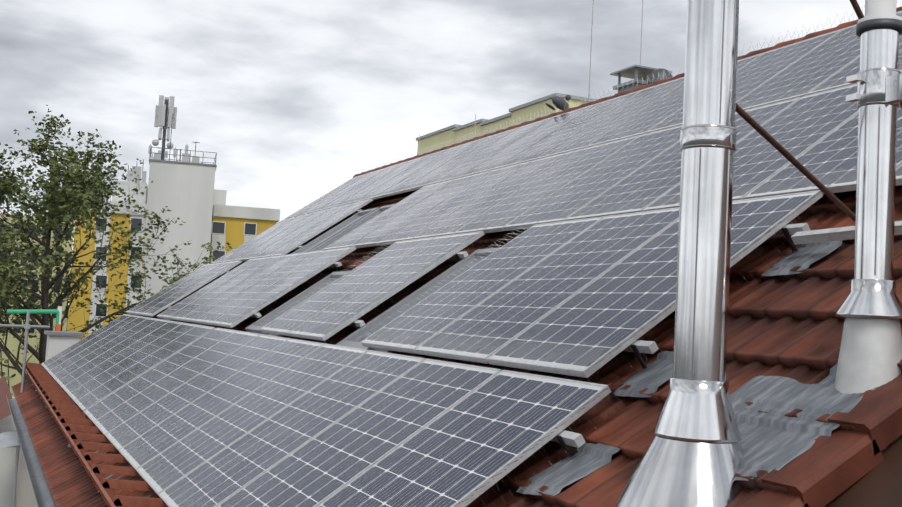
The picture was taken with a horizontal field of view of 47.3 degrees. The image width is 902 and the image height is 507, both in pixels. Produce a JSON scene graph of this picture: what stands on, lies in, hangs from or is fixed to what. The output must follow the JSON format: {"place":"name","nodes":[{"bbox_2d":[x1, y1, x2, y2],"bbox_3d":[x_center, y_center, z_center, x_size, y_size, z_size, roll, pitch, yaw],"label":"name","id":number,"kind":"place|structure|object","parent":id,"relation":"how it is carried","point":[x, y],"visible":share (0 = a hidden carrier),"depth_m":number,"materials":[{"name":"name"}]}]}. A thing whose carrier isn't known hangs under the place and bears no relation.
{"place":"outdoors","nodes":[
{"label":"outdoors","id":0,"kind":"place"},
{"bbox_2d":[0,213,73,396],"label":"pale building","id":1,"kind":"structure","parent":0,"point":[12,344],"depth_m":110.77,"materials":[{"name":"beige paint"}]},
{"bbox_2d":[0,223,62,332],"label":"windows","id":2,"kind":"structure","parent":1,"relation":"in","point":[32,299],"depth_m":110.93,"materials":[{"name":"grey glass"}]},
{"bbox_2d":[20,227,71,317],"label":"windows","id":3,"kind":"structure","parent":1,"relation":"in","point":[23,264],"depth_m":111.41,"materials":[{"name":"grey glass"}]},
{"bbox_2d":[0,335,80,506],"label":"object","id":4,"kind":"structure","parent":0,"point":[56,344],"depth_m":18.62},
{"bbox_2d":[0,376,12,419],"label":"neighbour roof","id":5,"kind":"structure","parent":4,"relation":"on","point":[5,411],"depth_m":21.59,"materials":[{"name":"red tile"}]},
{"bbox_2d":[44,330,83,335],"bbox_3d":[-7.354,1.518,19.560,0.660,0.060,0.740,5,-4,-25],"label":"chimney cap","id":6,"kind":"object","parent":4,"relation":"on","point":[64,333],"visible":1,"depth_m":19.27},
{"bbox_2d":[56,324,60,330],"bbox_3d":[-10.670,2.171,27.953,0.128,0.500,0.122,5,-4,-25],"label":"white pole band","id":7,"kind":"object","parent":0,"point":[58,327],"visible":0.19,"depth_m":27.91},
{"bbox_2d":[57,306,61,323],"bbox_3d":[-10.824,5.122,27.771,0.120,7.400,0.114,5,-4,-25],"label":"white pole","id":8,"kind":"object","parent":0,"point":[59,308],"visible":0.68,"depth_m":27.95,"materials":[{"name":"white paint"}]},
{"bbox_2d":[7,309,59,323],"bbox_3d":[-11.238,1.678,27.744,1.363,0.407,0.120,4,-4,-22],"label":"green pipe","id":9,"kind":"object","parent":8,"relation":"attached to","point":[35,311],"visible":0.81,"depth_m":27.74,"materials":[{"name":"green metal"}]},
{"bbox_2d":[67,211,276,339],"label":"yellow apartment walls","id":10,"kind":"structure","parent":0,"point":[234,230],"depth_m":90.42,"materials":[{"name":"yellow paint"}]},
{"bbox_2d":[94,217,256,316],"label":"window frames","id":11,"kind":"structure","parent":10,"relation":"in","point":[142,251],"depth_m":90.84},
{"bbox_2d":[95,218,255,315],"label":"windows","id":12,"kind":"structure","parent":11,"relation":"in","point":[219,227],"depth_m":90.91,"materials":[{"name":"grey glass"}]},
{"bbox_2d":[0,0,901,304],"label":"sky","id":13,"kind":"structure","parent":0,"point":[291,98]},
{"bbox_2d":[417,98,587,154],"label":"yellow building","id":14,"kind":"structure","parent":0,"point":[450,134],"depth_m":75.16,"materials":[{"name":"yellow paint"}]},
{"bbox_2d":[416,93,597,140],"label":"building caps","id":15,"kind":"object","parent":14,"relation":"on","point":[456,127],"visible":0.31,"depth_m":72.93,"materials":[{"name":"grey metal"}]},
{"label":"ground","id":16,"kind":"structure","parent":0,"visible":0},
{"bbox_2d":[0,348,16,394],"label":"tree","id":17,"kind":"object","parent":16,"relation":"on","point":[11,376],"depth_m":35.93,"materials":[{"name":"green plant"}]},
{"bbox_2d":[0,311,49,506],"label":"scaffold tubes","id":18,"kind":"object","parent":16,"relation":"on","point":[27,326],"visible":0.75,"depth_m":16.91,"materials":[{"name":"grey metal"}]},
{"bbox_2d":[0,121,222,379],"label":"tree trunk and limbs","id":19,"kind":"object","parent":16,"relation":"on","point":[40,354],"visible":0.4,"depth_m":47.27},
{"bbox_2d":[0,105,231,363],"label":"tree leaves","id":20,"kind":"object","parent":19,"relation":"attached to","point":[75,178],"visible":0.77,"depth_m":47.21,"materials":[{"name":"green plant"}]},
{"bbox_2d":[73,161,279,334],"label":"apartment building","id":21,"kind":"structure","parent":16,"relation":"on","point":[192,197],"depth_m":89.47,"materials":[{"name":"white paint"}]},
{"bbox_2d":[127,95,199,182],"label":"cell antennas","id":22,"kind":"object","parent":21,"relation":"on","point":[185,158],"visible":0.83,"depth_m":92.49,"materials":[{"name":"grey"}]},
{"bbox_2d":[128,99,216,171],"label":"antenna mast railing","id":23,"kind":"object","parent":21,"relation":"on","point":[164,139],"visible":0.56,"depth_m":92.30,"materials":[{"name":"grey metal"}]},
{"bbox_2d":[158,127,169,157],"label":"antenna units","id":24,"kind":"object","parent":23,"relation":"attached to","point":[167,137],"visible":0.6,"depth_m":92.35},
{"bbox_2d":[148,104,187,160],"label":"cell antennas","id":25,"kind":"object","parent":23,"relation":"attached to","point":[163,110],"visible":0.58,"depth_m":92.02,"materials":[{"name":"white plastic"}]},
{"bbox_2d":[149,159,216,170],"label":"parapet","id":26,"kind":"structure","parent":21,"relation":"on","point":[183,162],"depth_m":89.39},
{"bbox_2d":[17,212,849,506],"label":"house","id":27,"kind":"structure","parent":16,"relation":"on","point":[25,497],"depth_m":16.30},
{"bbox_2d":[0,431,19,448],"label":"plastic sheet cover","id":28,"kind":"object","parent":27,"relation":"on","point":[8,439],"visible":0.12,"depth_m":16.99,"materials":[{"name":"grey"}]},
{"bbox_2d":[6,392,55,506],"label":"gutter","id":29,"kind":"object","parent":27,"relation":"attached to","point":[42,492],"visible":0.83,"depth_m":11.53,"materials":[{"name":"metal"}]},
{"bbox_2d":[12,185,901,506],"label":"roof tiles","id":30,"kind":"object","parent":27,"relation":"on","point":[768,329],"visible":0.1,"depth_m":4.61,"materials":[{"name":"brown tile"}]},
{"bbox_2d":[22,362,167,506],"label":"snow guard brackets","id":31,"kind":"object","parent":30,"relation":"on","point":[59,402],"visible":0.83,"depth_m":8.51,"materials":[{"name":"red ceramic"}]},
{"bbox_2d":[29,376,108,502],"bbox_3d":[-4.216,1.801,11.050,0.142,0.200,15.850,5,-4,-25],"label":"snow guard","id":32,"kind":"object","parent":31,"relation":"on","point":[76,451],"visible":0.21,"depth_m":8.08,"materials":[{"name":"red metal"}]},
{"bbox_2d":[163,318,388,351],"bbox_3d":[-1.402,0.152,12.216,2.787,1.927,9.720,5,-4,-25],"label":"mounting rail","id":33,"kind":"object","parent":30,"relation":"on","point":[382,350],"visible":0.08,"depth_m":7.37,"materials":[{"name":"silver metal"}]},
{"bbox_2d":[245,204,500,349],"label":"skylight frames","id":34,"kind":"structure","parent":30,"relation":"in","point":[347,341],"depth_m":10.47,"materials":[{"name":"silver metal"}]},
{"bbox_2d":[257,209,486,341],"bbox_3d":[-1.395,0.091,12.222,2.384,1.669,9.320,5,-4,-25],"label":"solar panel","id":35,"kind":"object","parent":34,"relation":"in","point":[423,296],"visible":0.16,"depth_m":8.34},
{"bbox_2d":[32,240,876,495],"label":"lead flashings","id":36,"kind":"object","parent":30,"relation":"on","point":[774,437],"visible":0.65,"depth_m":3.81,"materials":[{"name":"grey metal"}]},
{"bbox_2d":[41,11,901,506],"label":"solar panel frames","id":37,"kind":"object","parent":30,"relation":"on","point":[605,389],"visible":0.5,"depth_m":7.30,"materials":[{"name":"silver metal"}]},
{"bbox_2d":[42,314,212,408],"bbox_3d":[-4.947,1.392,14.899,1.332,0.933,7.836,5,-4,-25],"label":"solar panel","id":38,"kind":"object","parent":37,"relation":"in","point":[132,372],"visible":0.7,"depth_m":13.65,"materials":[{"name":"glass"}]},
{"bbox_2d":[85,11,901,506],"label":"solar panels","id":39,"kind":"object","parent":37,"relation":"in","point":[459,451],"visible":0.81,"depth_m":6.94,"materials":[{"name":"blue glass"}]},
{"bbox_2d":[791,221,901,244],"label":"brace rail","id":40,"kind":"object","parent":37,"relation":"attached to","point":[828,235],"visible":0.56,"depth_m":4.77,"materials":[{"name":"metal"}]},
{"bbox_2d":[159,191,805,456],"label":"pv hooks","id":41,"kind":"object","parent":30,"relation":"on","point":[638,355],"visible":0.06,"depth_m":4.70,"materials":[{"name":"silver metal"}]},
{"bbox_2d":[166,209,809,447],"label":"pv rails","id":42,"kind":"object","parent":41,"relation":"on","point":[573,439],"visible":0.19,"depth_m":4.70,"materials":[{"name":"silver metal"}]},
{"bbox_2d":[353,6,901,176],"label":"ridge tiles","id":43,"kind":"object","parent":30,"relation":"on","point":[807,36],"visible":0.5,"depth_m":12.44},
{"bbox_2d":[418,0,642,154],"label":"lightning rods","id":44,"kind":"object","parent":43,"relation":"attached to","point":[590,60],"visible":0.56,"depth_m":13.48,"materials":[{"name":"grey metal"}]},
{"bbox_2d":[545,95,570,110],"bbox_3d":[1.456,-2.052,14.001,0.397,0.260,0.130,5,-4,-25],"label":"satellite dish","id":45,"kind":"object","parent":43,"relation":"on","point":[557,101],"visible":0.98,"depth_m":13.96,"materials":[{"name":"grey metal"}]},
{"bbox_2d":[739,359,901,506],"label":"verge tiles","id":46,"kind":"object","parent":30,"relation":"attached to","point":[822,471],"visible":0.81,"depth_m":3.32,"materials":[{"name":"red ceramic"}]},
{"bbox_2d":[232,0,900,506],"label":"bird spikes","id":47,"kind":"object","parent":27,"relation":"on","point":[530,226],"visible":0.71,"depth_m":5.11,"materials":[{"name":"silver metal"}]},
{"bbox_2d":[618,84,643,92],"bbox_3d":[2.376,-1.642,13.032,0.400,0.900,0.400,5,-4,-25],"label":"ridge chimney","id":48,"kind":"object","parent":27,"relation":"on","point":[631,87],"visible":0.14,"depth_m":12.93,"materials":[{"name":"grey"}]},
{"bbox_2d":[610,65,671,89],"bbox_3d":[2.405,-2.195,13.066,0.560,0.210,0.560,5,-4,-25],"label":"chimney cap","id":49,"kind":"object","parent":48,"relation":"on","point":[636,72],"visible":0.6,"depth_m":12.98,"materials":[{"name":"grey metal"}]},
{"bbox_2d":[647,68,671,83],"bbox_3d":[2.561,-2.061,12.582,0.340,0.400,0.340,5,-4,-25],"label":"chimney cowl","id":50,"kind":"object","parent":27,"relation":"on","point":[652,78],"visible":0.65,"depth_m":12.47,"materials":[{"name":"grey metal"}]},
{"bbox_2d":[613,0,901,506],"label":"flues","id":51,"kind":"object","parent":27,"relation":"on","point":[693,455],"visible":0.96,"depth_m":3.62,"materials":[{"name":"silver metal"}]},
{"bbox_2d":[691,0,879,378],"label":"flue weld seams","id":52,"kind":"object","parent":51,"relation":"attached to","point":[699,194],"visible":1,"depth_m":3.63,"materials":[{"name":"grey metal"}]},
{"bbox_2d":[736,0,901,221],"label":"flue brace rods","id":53,"kind":"object","parent":51,"relation":"attached to","point":[773,142],"visible":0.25,"depth_m":4.36,"materials":[{"name":"brown metal"}]},
{"bbox_2d":[834,317,901,452],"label":"pipe base","id":54,"kind":"object","parent":51,"relation":"attached to","point":[870,355],"visible":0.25,"depth_m":3.58,"materials":[{"name":"metal"}]},
{"bbox_2d":[846,74,901,102],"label":"flue clamp lugs","id":55,"kind":"object","parent":51,"relation":"attached to","point":[893,89],"visible":1,"depth_m":3.63,"materials":[{"name":"silver metal"}]},
{"bbox_2d":[856,18,901,36],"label":"pipe collar","id":56,"kind":"object","parent":51,"relation":"attached to","point":[879,23],"visible":0.69,"depth_m":3.67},
{"bbox_2d":[857,0,901,23],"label":"chimney pipe","id":57,"kind":"object","parent":51,"relation":"attached to","point":[876,9],"visible":0.6,"depth_m":3.69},
{"bbox_2d":[826,435,901,506],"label":"firewall sheet","id":58,"kind":"object","parent":27,"relation":"on","point":[879,484],"visible":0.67,"depth_m":3.24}
]}

